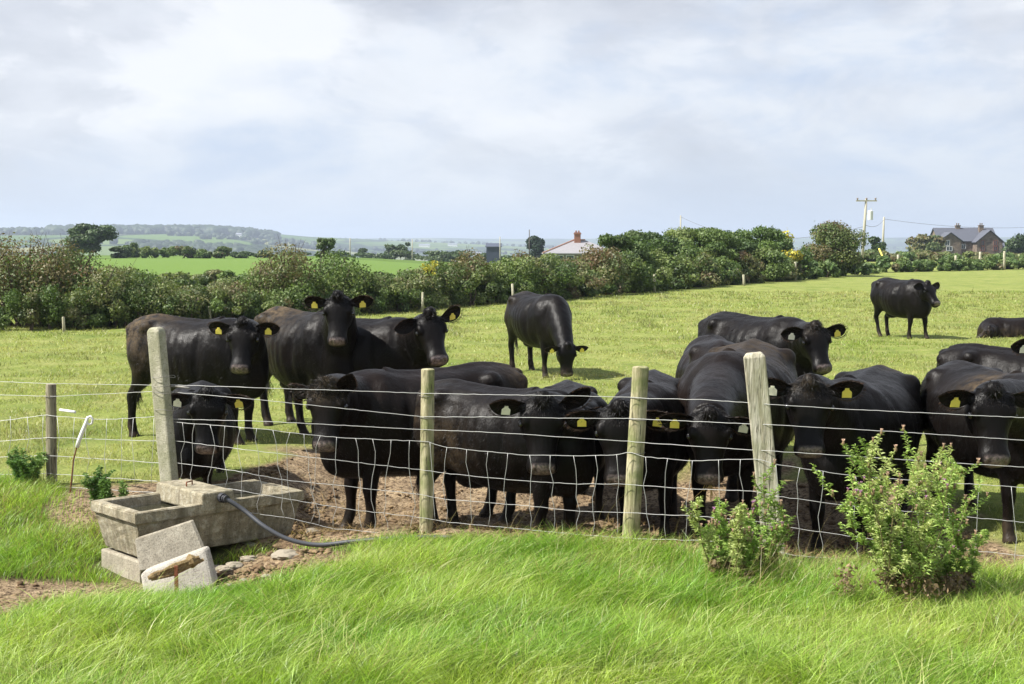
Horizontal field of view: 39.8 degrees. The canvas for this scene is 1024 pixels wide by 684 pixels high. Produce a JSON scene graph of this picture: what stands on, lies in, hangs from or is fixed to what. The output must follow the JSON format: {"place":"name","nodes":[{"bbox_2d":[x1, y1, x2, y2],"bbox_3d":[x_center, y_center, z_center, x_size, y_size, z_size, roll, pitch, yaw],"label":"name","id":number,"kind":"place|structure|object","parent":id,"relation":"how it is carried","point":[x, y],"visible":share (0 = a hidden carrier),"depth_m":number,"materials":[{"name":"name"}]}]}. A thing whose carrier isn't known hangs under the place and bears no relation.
{"place":"outdoors","nodes":[
{"label":"outdoors","id":0,"kind":"place"},
{"bbox_2d":[0,234,1014,264],"bbox_3d":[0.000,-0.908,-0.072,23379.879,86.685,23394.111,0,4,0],"label":"distant hills","id":1,"kind":"structure","parent":0,"point":[370,243],"depth_m":3245.12,"materials":[{"name":"green plant"}]},
{"bbox_2d":[0,224,905,255],"bbox_3d":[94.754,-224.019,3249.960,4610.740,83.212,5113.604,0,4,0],"label":"distant woods","id":2,"kind":"object","parent":1,"relation":"on","point":[210,231],"visible":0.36,"depth_m":2530.54,"materials":[{"name":"green plant"}]},
{"bbox_2d":[485,243,501,262],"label":"farm shed","id":3,"kind":"structure","parent":1,"relation":"on","point":[492,251],"depth_m":282.48,"materials":[{"name":"grey metal"}]},
{"bbox_2d":[525,235,544,257],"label":"tree","id":4,"kind":"object","parent":1,"relation":"on","point":[537,244],"visible":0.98,"depth_m":298.34,"materials":[{"name":"green plant"}]},
{"bbox_2d":[905,233,945,252],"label":"shrub","id":5,"kind":"object","parent":1,"relation":"on","point":[933,243],"visible":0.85,"depth_m":257.13,"materials":[{"name":"green plant"}]},
{"bbox_2d":[930,223,1004,254],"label":"stone house","id":6,"kind":"structure","parent":1,"relation":"on","point":[959,240],"depth_m":298.19,"materials":[{"name":"stone"}]},
{"bbox_2d":[1001,233,1023,253],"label":"shrub","id":7,"kind":"object","parent":1,"relation":"on","point":[1012,245],"visible":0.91,"depth_m":260.23,"materials":[{"name":"green plant"}]},
{"bbox_2d":[0,468,1023,683],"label":"long grass","id":8,"kind":"structure","parent":0,"point":[1010,611],"depth_m":7.61,"materials":[{"name":"green plant"}]},
{"bbox_2d":[0,257,1023,683],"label":"ground","id":9,"kind":"structure","parent":0,"point":[988,279],"depth_m":16.93,"materials":[{"name":"green plant"}]},
{"bbox_2d":[0,288,23,329],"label":"bramble","id":10,"kind":"object","parent":9,"relation":"on","point":[13,304],"visible":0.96,"depth_m":34.00,"materials":[{"name":"green plant"}]},
{"bbox_2d":[5,445,48,487],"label":"thistle","id":11,"kind":"object","parent":9,"relation":"on","point":[21,467],"visible":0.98,"depth_m":12.14,"materials":[{"name":"green plant"}]},
{"bbox_2d":[17,291,42,329],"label":"bramble","id":12,"kind":"object","parent":9,"relation":"on","point":[29,314],"visible":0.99,"depth_m":34.16,"materials":[{"name":"green plant"}]},
{"bbox_2d":[0,232,65,326],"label":"hedge shrub","id":13,"kind":"object","parent":9,"relation":"on","point":[11,282],"visible":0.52,"depth_m":35.45,"materials":[{"name":"green plant"}]},
{"bbox_2d":[0,228,82,326],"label":"hedge shrub","id":14,"kind":"object","parent":9,"relation":"on","point":[63,278],"visible":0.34,"depth_m":35.51,"materials":[{"name":"green plant"}]},
{"bbox_2d":[38,283,68,328],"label":"bramble","id":15,"kind":"object","parent":9,"relation":"on","point":[51,319],"visible":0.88,"depth_m":34.40,"materials":[{"name":"green plant"}]},
{"bbox_2d":[19,234,114,326],"bbox_3d":[-11.594,-1.558,36.667,2.856,2.539,3.239,-3,5,-37],"label":"hedge shrub","id":16,"kind":"object","parent":9,"relation":"on","point":[75,258],"visible":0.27,"depth_m":36.24,"materials":[{"name":"green plant"}]},
{"bbox_2d":[29,260,110,329],"bbox_3d":[-11.147,-1.144,36.162,2.258,1.874,4.308,0,4,0],"label":"hedge shrub","id":17,"kind":"object","parent":9,"relation":"on","point":[85,286],"visible":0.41,"depth_m":35.11,"materials":[{"name":"green plant"}]},
{"bbox_2d":[57,287,89,329],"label":"bramble","id":18,"kind":"object","parent":9,"relation":"on","point":[76,312],"visible":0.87,"depth_m":34.69,"materials":[{"name":"green plant"}]},
{"bbox_2d":[61,223,118,256],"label":"tree","id":19,"kind":"object","parent":9,"relation":"on","point":[87,237],"visible":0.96,"depth_m":202.85,"materials":[{"name":"green plant"}]},
{"bbox_2d":[80,306,110,328],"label":"bramble","id":20,"kind":"object","parent":9,"relation":"on","point":[97,320],"visible":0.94,"depth_m":35.02,"materials":[{"name":"green plant"}]},
{"bbox_2d":[61,258,142,327],"bbox_3d":[-10.562,-1.248,36.475,2.130,1.852,4.089,0,4,0],"label":"hedge shrub","id":21,"kind":"object","parent":9,"relation":"on","point":[118,281],"visible":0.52,"depth_m":35.61,"materials":[{"name":"green plant"}]},
{"bbox_2d":[80,465,129,507],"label":"thistle","id":22,"kind":"object","parent":9,"relation":"on","point":[98,485],"visible":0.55,"depth_m":11.05,"materials":[{"name":"green plant"}]},
{"bbox_2d":[107,287,131,327],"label":"bramble","id":23,"kind":"object","parent":9,"relation":"on","point":[120,305],"visible":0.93,"depth_m":35.51,"materials":[{"name":"green plant"}]},
{"bbox_2d":[109,246,132,257],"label":"tree","id":24,"kind":"object","parent":9,"relation":"on","point":[124,252],"visible":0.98,"depth_m":208.69,"materials":[{"name":"green plant"}]},
{"bbox_2d":[91,269,167,324],"bbox_3d":[-10.011,-1.124,36.996,2.399,1.638,3.237,0,4,0],"label":"hedge shrub","id":25,"kind":"object","parent":9,"relation":"on","point":[132,307],"visible":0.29,"depth_m":36.13,"materials":[{"name":"green plant"}]},
{"bbox_2d":[113,278,185,318],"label":"hedge shrub","id":26,"kind":"object","parent":9,"relation":"on","point":[164,289],"visible":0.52,"depth_m":36.48,"materials":[{"name":"green plant"}]},
{"bbox_2d":[154,294,182,315],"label":"bramble","id":27,"kind":"object","parent":9,"relation":"on","point":[165,307],"visible":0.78,"depth_m":36.30,"materials":[{"name":"green plant"}]},
{"bbox_2d":[158,271,198,288],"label":"scrub bush","id":28,"kind":"object","parent":9,"relation":"on","point":[180,278],"visible":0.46,"depth_m":59.83,"materials":[{"name":"green plant"}]},
{"bbox_2d":[141,546,217,592],"bbox_3d":[-2.275,1.591,9.661,0.509,0.326,0.256,-2,4,-28],"label":"concrete block","id":29,"kind":"object","parent":9,"relation":"on","point":[206,569],"depth_m":9.65,"materials":[{"name":"grey concrete"}]},
{"bbox_2d":[135,520,203,569],"bbox_3d":[-2.377,1.406,9.829,0.479,0.274,0.194,-2,5,-30],"label":"concrete slab","id":30,"kind":"object","parent":29,"relation":"on","point":[161,546],"depth_m":9.82,"materials":[{"name":"grey concrete"}]},
{"bbox_2d":[148,554,203,580],"bbox_3d":[-2.255,1.511,9.498,0.377,0.155,0.103,-3,5,-33],"label":"log","id":31,"kind":"object","parent":29,"relation":"on","point":[190,561],"visible":0.95,"depth_m":9.48,"materials":[{"name":"brown wood"}]},
{"bbox_2d":[168,246,196,257],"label":"tree","id":32,"kind":"object","parent":9,"relation":"on","point":[187,251],"visible":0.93,"depth_m":204.36,"materials":[{"name":"green plant"}]},
{"bbox_2d":[181,296,205,317],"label":"bramble","id":33,"kind":"object","parent":9,"relation":"on","point":[192,312],"visible":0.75,"depth_m":36.90,"materials":[{"name":"green plant"}]},
{"bbox_2d":[163,283,224,318],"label":"hedge shrub","id":34,"kind":"object","parent":9,"relation":"on","point":[186,293],"visible":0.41,"depth_m":37.03,"materials":[{"name":"green plant"}]},
{"bbox_2d":[90,479,303,582],"bbox_3d":[-2.338,1.354,10.590,1.405,0.641,0.708,-4,5,-42],"label":"water trough","id":35,"kind":"object","parent":9,"relation":"on","point":[124,522],"visible":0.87,"depth_m":10.37,"materials":[{"name":"concrete"}]},
{"bbox_2d":[217,493,452,546],"bbox_3d":[-1.293,1.290,10.126,1.756,0.358,0.135,1,4,11],"label":"water pipe","id":36,"kind":"object","parent":35,"relation":"attached to","point":[223,498],"visible":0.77,"depth_m":10.13,"materials":[{"name":"plastic"}]},
{"bbox_2d":[125,313,279,444],"bbox_3d":[-3.296,0.369,15.169,2.415,1.412,0.897,3,5,39],"label":"cow","id":37,"kind":"object","parent":9,"relation":"on","point":[223,351],"visible":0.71,"depth_m":14.84},
{"bbox_2d":[155,380,253,483],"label":"cow","id":38,"kind":"object","parent":9,"relation":"on","point":[212,411],"visible":0.77,"depth_m":11.65},
{"bbox_2d":[189,269,222,285],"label":"scrub bush","id":39,"kind":"object","parent":9,"relation":"on","point":[208,276],"visible":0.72,"depth_m":66.86,"materials":[{"name":"green plant"}]},
{"bbox_2d":[197,287,226,318],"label":"bramble","id":40,"kind":"object","parent":9,"relation":"on","point":[219,298],"visible":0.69,"depth_m":37.58,"materials":[{"name":"green plant"}]},
{"bbox_2d":[182,282,242,318],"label":"hedge shrub","id":41,"kind":"object","parent":9,"relation":"on","point":[203,289],"visible":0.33,"depth_m":37.82,"materials":[{"name":"green plant"}]},
{"bbox_2d":[204,275,258,318],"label":"hedge shrub","id":42,"kind":"object","parent":9,"relation":"on","point":[232,285],"visible":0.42,"depth_m":38.63,"materials":[{"name":"green plant"}]},
{"bbox_2d":[225,293,247,317],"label":"bramble","id":43,"kind":"object","parent":9,"relation":"on","point":[237,310],"visible":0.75,"depth_m":38.13,"materials":[{"name":"green plant"}]},
{"bbox_2d":[223,270,295,319],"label":"hedge shrub","id":44,"kind":"object","parent":9,"relation":"on","point":[265,294],"visible":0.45,"depth_m":39.62,"materials":[{"name":"green plant"}]},
{"bbox_2d":[244,234,327,302],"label":"hedge shrub","id":45,"kind":"object","parent":9,"relation":"on","point":[280,272],"visible":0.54,"depth_m":40.68,"materials":[{"name":"green plant"}]},
{"bbox_2d":[275,273,325,311],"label":"hedge shrub","id":46,"kind":"object","parent":9,"relation":"on","point":[299,290],"visible":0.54,"depth_m":40.30,"materials":[{"name":"green plant"}]},
{"bbox_2d":[254,290,374,437],"bbox_3d":[-2.236,0.207,15.803,0.888,1.671,2.524,-2,5,-29],"label":"cow","id":47,"kind":"object","parent":9,"relation":"on","point":[304,347],"visible":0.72,"depth_m":15.33},
{"bbox_2d":[314,237,336,264],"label":"tree","id":48,"kind":"object","parent":9,"relation":"on","point":[322,244],"visible":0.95,"depth_m":109.62,"materials":[{"name":"green plant"}]},
{"bbox_2d":[308,249,377,313],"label":"hedge shrub","id":49,"kind":"object","parent":9,"relation":"on","point":[335,275],"visible":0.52,"depth_m":42.13,"materials":[{"name":"green plant"}]},
{"bbox_2d":[342,272,399,313],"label":"hedge shrub","id":50,"kind":"object","parent":9,"relation":"on","point":[377,287],"visible":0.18,"depth_m":43.17,"materials":[{"name":"green plant"}]},
{"bbox_2d":[286,304,462,434],"bbox_3d":[-1.482,0.311,15.432,1.062,1.527,2.644,-4,6,-44],"label":"cow","id":51,"kind":"object","parent":9,"relation":"on","point":[411,343],"visible":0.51,"depth_m":15.15},
{"bbox_2d":[364,278,389,312],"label":"bramble","id":52,"kind":"object","parent":9,"relation":"on","point":[383,292],"visible":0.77,"depth_m":42.53,"materials":[{"name":"green plant"}]},
{"bbox_2d":[373,273,425,311],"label":"hedge shrub","id":53,"kind":"object","parent":9,"relation":"on","point":[412,293],"visible":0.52,"depth_m":43.97,"materials":[{"name":"green plant"}]},
{"bbox_2d":[389,282,410,311],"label":"bramble","id":54,"kind":"object","parent":9,"relation":"on","point":[402,300],"visible":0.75,"depth_m":43.73,"materials":[{"name":"green plant"}]},
{"bbox_2d":[287,361,528,531],"bbox_3d":[-0.847,0.864,11.663,1.053,1.430,2.419,4,5,42],"label":"cow","id":55,"kind":"object","parent":9,"relation":"on","point":[386,401],"visible":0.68,"depth_m":11.37},
{"bbox_2d":[395,267,448,309],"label":"hedge shrub","id":56,"kind":"object","parent":9,"relation":"on","point":[423,282],"visible":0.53,"depth_m":45.41,"materials":[{"name":"green plant"}]},
{"bbox_2d":[413,258,475,305],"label":"hedge shrub","id":57,"kind":"object","parent":9,"relation":"on","point":[451,277],"visible":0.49,"depth_m":47.03,"materials":[{"name":"green plant"}]},
{"bbox_2d":[451,273,486,305],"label":"bramble","id":58,"kind":"object","parent":9,"relation":"on","point":[475,278],"visible":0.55,"depth_m":48.36,"materials":[{"name":"green plant"}]},
{"bbox_2d":[447,245,496,303],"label":"hedge shrub","id":59,"kind":"object","parent":9,"relation":"on","point":[468,262],"visible":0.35,"depth_m":49.42,"materials":[{"name":"green plant"}]},
{"bbox_2d":[463,259,514,302],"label":"hedge shrub","id":60,"kind":"object","parent":9,"relation":"on","point":[493,270],"visible":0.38,"depth_m":49.65,"materials":[{"name":"green plant"}]},
{"bbox_2d":[481,270,508,303],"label":"bramble","id":61,"kind":"object","parent":9,"relation":"on","point":[494,291],"visible":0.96,"depth_m":49.13,"materials":[{"name":"green plant"}]},
{"bbox_2d":[0,457,1004,614],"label":"mud clods","id":62,"kind":"object","parent":9,"relation":"on","point":[256,568],"visible":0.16,"depth_m":11.61,"materials":[{"name":"brown soil"}]},
{"bbox_2d":[410,378,595,533],"bbox_3d":[-0.084,0.930,11.105,0.959,1.341,1.875,-3,5,-33],"label":"cow","id":63,"kind":"object","parent":9,"relation":"on","point":[458,413],"visible":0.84,"depth_m":10.74},
{"bbox_2d":[0,327,1023,559],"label":"wire fence","id":64,"kind":"object","parent":9,"relation":"on","point":[759,408],"visible":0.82,"depth_m":10.24,"materials":[{"name":"brown wood"}]},
{"bbox_2d":[0,287,1023,548],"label":"grazed turf","id":65,"kind":"structure","parent":9,"relation":"on","point":[538,353],"depth_m":28.79,"materials":[{"name":"green plant"}]},
{"bbox_2d":[489,254,545,294],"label":"hedge shrub","id":66,"kind":"object","parent":9,"relation":"on","point":[520,279],"visible":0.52,"depth_m":50.70,"materials":[{"name":"green plant"}]},
{"bbox_2d":[510,249,560,293],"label":"hedge shrub","id":67,"kind":"object","parent":9,"relation":"on","point":[548,278],"visible":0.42,"depth_m":52.34,"materials":[{"name":"green plant"}]},
{"bbox_2d":[504,291,588,377],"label":"cow","id":68,"kind":"object","parent":9,"relation":"on","point":[543,323],"visible":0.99,"depth_m":22.33},
{"bbox_2d":[540,252,584,295],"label":"hedge shrub","id":69,"kind":"object","parent":9,"relation":"on","point":[564,274],"visible":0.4,"depth_m":53.42,"materials":[{"name":"green plant"}]},
{"bbox_2d":[542,231,601,260],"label":"bungalow","id":70,"kind":"object","parent":9,"relation":"on","point":[570,248],"visible":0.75,"depth_m":187.59,"materials":[{"name":"white"}]},
{"bbox_2d":[544,379,607,519],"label":"cow","id":71,"kind":"object","parent":9,"relation":"on","point":[568,386],"visible":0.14,"depth_m":12.13},
{"bbox_2d":[556,256,608,296],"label":"hedge shrub","id":72,"kind":"object","parent":9,"relation":"on","point":[590,278],"visible":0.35,"depth_m":55.46,"materials":[{"name":"green plant"}]},
{"bbox_2d":[571,243,632,294],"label":"hedge shrub","id":73,"kind":"object","parent":9,"relation":"on","point":[610,261],"visible":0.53,"depth_m":58.09,"materials":[{"name":"green plant"}]},
{"bbox_2d":[225,458,1020,569],"bbox_3d":[0.522,1.369,11.937,6.131,0.379,6.192,0,4,0],"label":"trodden straw","id":74,"kind":"object","parent":9,"relation":"on","point":[305,533],"visible":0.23,"depth_m":11.49,"materials":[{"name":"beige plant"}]},
{"bbox_2d":[596,233,649,285],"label":"tree","id":75,"kind":"object","parent":9,"relation":"on","point":[623,242],"visible":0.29,"depth_m":62.24,"materials":[{"name":"green plant"}]},
{"bbox_2d":[562,369,689,540],"bbox_3d":[1.079,0.949,11.404,0.854,1.310,2.613,1,4,15],"label":"cow","id":76,"kind":"object","parent":9,"relation":"on","point":[663,386],"visible":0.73,"depth_m":10.86},
{"bbox_2d":[618,248,662,292],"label":"hedge shrub","id":77,"kind":"object","parent":9,"relation":"on","point":[638,268],"visible":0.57,"depth_m":59.79,"materials":[{"name":"green plant"}]},
{"bbox_2d":[621,229,679,267],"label":"tree","id":78,"kind":"object","parent":9,"relation":"on","point":[652,240],"visible":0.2,"depth_m":66.33,"materials":[{"name":"green plant"}]},
{"bbox_2d":[643,248,675,290],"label":"hedge shrub","id":79,"kind":"object","parent":9,"relation":"on","point":[652,260],"visible":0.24,"depth_m":62.72,"materials":[{"name":"green plant"}]},
{"bbox_2d":[320,498,1022,662],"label":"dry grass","id":80,"kind":"structure","parent":9,"relation":"on","point":[711,574],"depth_m":8.57,"materials":[{"name":"plant"}]},
{"bbox_2d":[653,255,703,289],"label":"hedge shrub","id":81,"kind":"object","parent":9,"relation":"on","point":[682,266],"visible":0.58,"depth_m":65.33,"materials":[{"name":"green plant"}]},
{"bbox_2d":[660,236,702,259],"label":"tree","id":82,"kind":"object","parent":9,"relation":"on","point":[686,245],"visible":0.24,"depth_m":69.77,"materials":[{"name":"green plant"}]},
{"bbox_2d":[672,252,721,287],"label":"hedge shrub","id":83,"kind":"object","parent":9,"relation":"on","point":[705,265],"visible":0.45,"depth_m":68.07,"materials":[{"name":"green plant"}]},
{"bbox_2d":[662,226,746,259],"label":"tree","id":84,"kind":"object","parent":9,"relation":"on","point":[711,236],"visible":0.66,"depth_m":73.91,"materials":[{"name":"green plant"}]},
{"bbox_2d":[675,335,734,378],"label":"cow","id":85,"kind":"object","parent":9,"relation":"on","point":[698,348],"visible":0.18,"depth_m":13.37},
{"bbox_2d":[681,495,769,585],"bbox_3d":[1.326,1.239,8.735,0.464,0.602,0.483,2,4,27],"label":"thistle","id":86,"kind":"object","parent":9,"relation":"on","point":[742,540],"visible":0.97,"depth_m":8.71,"materials":[{"name":"green plant"}]},
{"bbox_2d":[657,338,797,535],"bbox_3d":[1.773,0.811,11.539,1.093,1.545,3.254,1,4,17],"label":"cow","id":87,"kind":"object","parent":9,"relation":"on","point":[716,373],"visible":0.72,"depth_m":11.00},
{"bbox_2d":[710,256,747,284],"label":"hedge shrub","id":88,"kind":"object","parent":9,"relation":"on","point":[724,263],"visible":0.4,"depth_m":71.30,"materials":[{"name":"green plant"}]},
{"bbox_2d":[733,250,766,280],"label":"hedge shrub","id":89,"kind":"object","parent":9,"relation":"on","point":[745,259],"visible":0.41,"depth_m":74.77,"materials":[{"name":"green plant"}]},
{"bbox_2d":[736,224,785,252],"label":"tree","id":90,"kind":"object","parent":9,"relation":"on","point":[768,236],"visible":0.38,"depth_m":83.18,"materials":[{"name":"green plant"}]},
{"bbox_2d":[742,459,796,574],"bbox_3d":[1.631,1.130,9.040,0.329,0.766,0.262,3,5,38],"label":"shrub","id":91,"kind":"object","parent":9,"relation":"on","point":[775,527],"visible":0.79,"depth_m":9.01,"materials":[{"name":"green plant"}]},
{"bbox_2d":[748,247,793,281],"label":"hedge shrub","id":92,"kind":"object","parent":9,"relation":"on","point":[776,263],"visible":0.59,"depth_m":77.64,"materials":[{"name":"green plant"}]},
{"bbox_2d":[697,311,848,376],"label":"cow","id":93,"kind":"object","parent":9,"relation":"on","point":[807,343],"visible":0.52,"depth_m":14.88},
{"bbox_2d":[780,247,815,279],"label":"shrub","id":94,"kind":"object","parent":9,"relation":"on","point":[804,260],"visible":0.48,"depth_m":81.45,"materials":[{"name":"green plant"}]},
{"bbox_2d":[818,259,840,277],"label":"gorse bush","id":95,"kind":"object","parent":9,"relation":"on","point":[828,267],"visible":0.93,"depth_m":87.74,"materials":[{"name":"green plant"}]},
{"bbox_2d":[800,220,872,275],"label":"tree","id":96,"kind":"object","parent":9,"relation":"on","point":[837,243],"visible":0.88,"depth_m":90.43,"materials":[{"name":"green plant"}]},
{"bbox_2d":[768,365,923,557],"bbox_3d":[2.588,0.883,10.741,0.932,1.528,2.608,2,4,25],"label":"cow","id":97,"kind":"object","parent":9,"relation":"on","point":[884,389],"visible":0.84,"depth_m":10.20},
{"bbox_2d":[875,254,899,271],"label":"gorse bush","id":98,"kind":"object","parent":9,"relation":"on","point":[883,262],"visible":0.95,"depth_m":103.38,"materials":[{"name":"green plant"}]},
{"bbox_2d":[810,425,989,616],"bbox_3d":[2.303,1.020,8.156,1.011,1.106,0.596,-2,4,-22],"label":"shrub","id":99,"kind":"object","parent":9,"relation":"on","point":[884,545],"visible":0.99,"depth_m":8.05,"materials":[{"name":"green plant"}]},
{"bbox_2d":[870,277,940,338],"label":"cow","id":100,"kind":"object","parent":9,"relation":"on","point":[910,300],"visible":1,"depth_m":31.43},
{"bbox_2d":[937,255,955,270],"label":"gorse bush","id":101,"kind":"object","parent":9,"relation":"on","point":[946,263],"visible":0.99,"depth_m":109.15,"materials":[{"name":"green plant"}]},
{"bbox_2d":[906,509,989,596],"bbox_3d":[2.571,1.258,8.333,0.553,0.557,0.323,-2,5,-31],"label":"shrub","id":102,"kind":"object","parent":9,"relation":"on","point":[946,570],"visible":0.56,"depth_m":8.35,"materials":[{"name":"green plant"}]},
{"bbox_2d":[920,360,1023,543],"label":"cow","id":103,"kind":"object","parent":9,"relation":"on","point":[964,389],"visible":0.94,"depth_m":10.35},
{"bbox_2d":[935,339,1023,465],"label":"cow","id":104,"kind":"object","parent":9,"relation":"on","point":[1006,359],"visible":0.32,"depth_m":12.96},
{"bbox_2d":[976,317,1023,337],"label":"cow","id":105,"kind":"object","parent":9,"relation":"on","point":[991,327],"visible":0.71,"depth_m":31.60},
{"bbox_2d":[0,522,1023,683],"bbox_3d":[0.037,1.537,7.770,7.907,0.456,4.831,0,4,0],"label":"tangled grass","id":106,"kind":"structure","parent":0,"point":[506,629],"depth_m":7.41,"materials":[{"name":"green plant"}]},
{"bbox_2d":[0,0,1023,238],"label":"sky","id":107,"kind":"structure","parent":0,"point":[360,119],"materials":[{"name":"white"}]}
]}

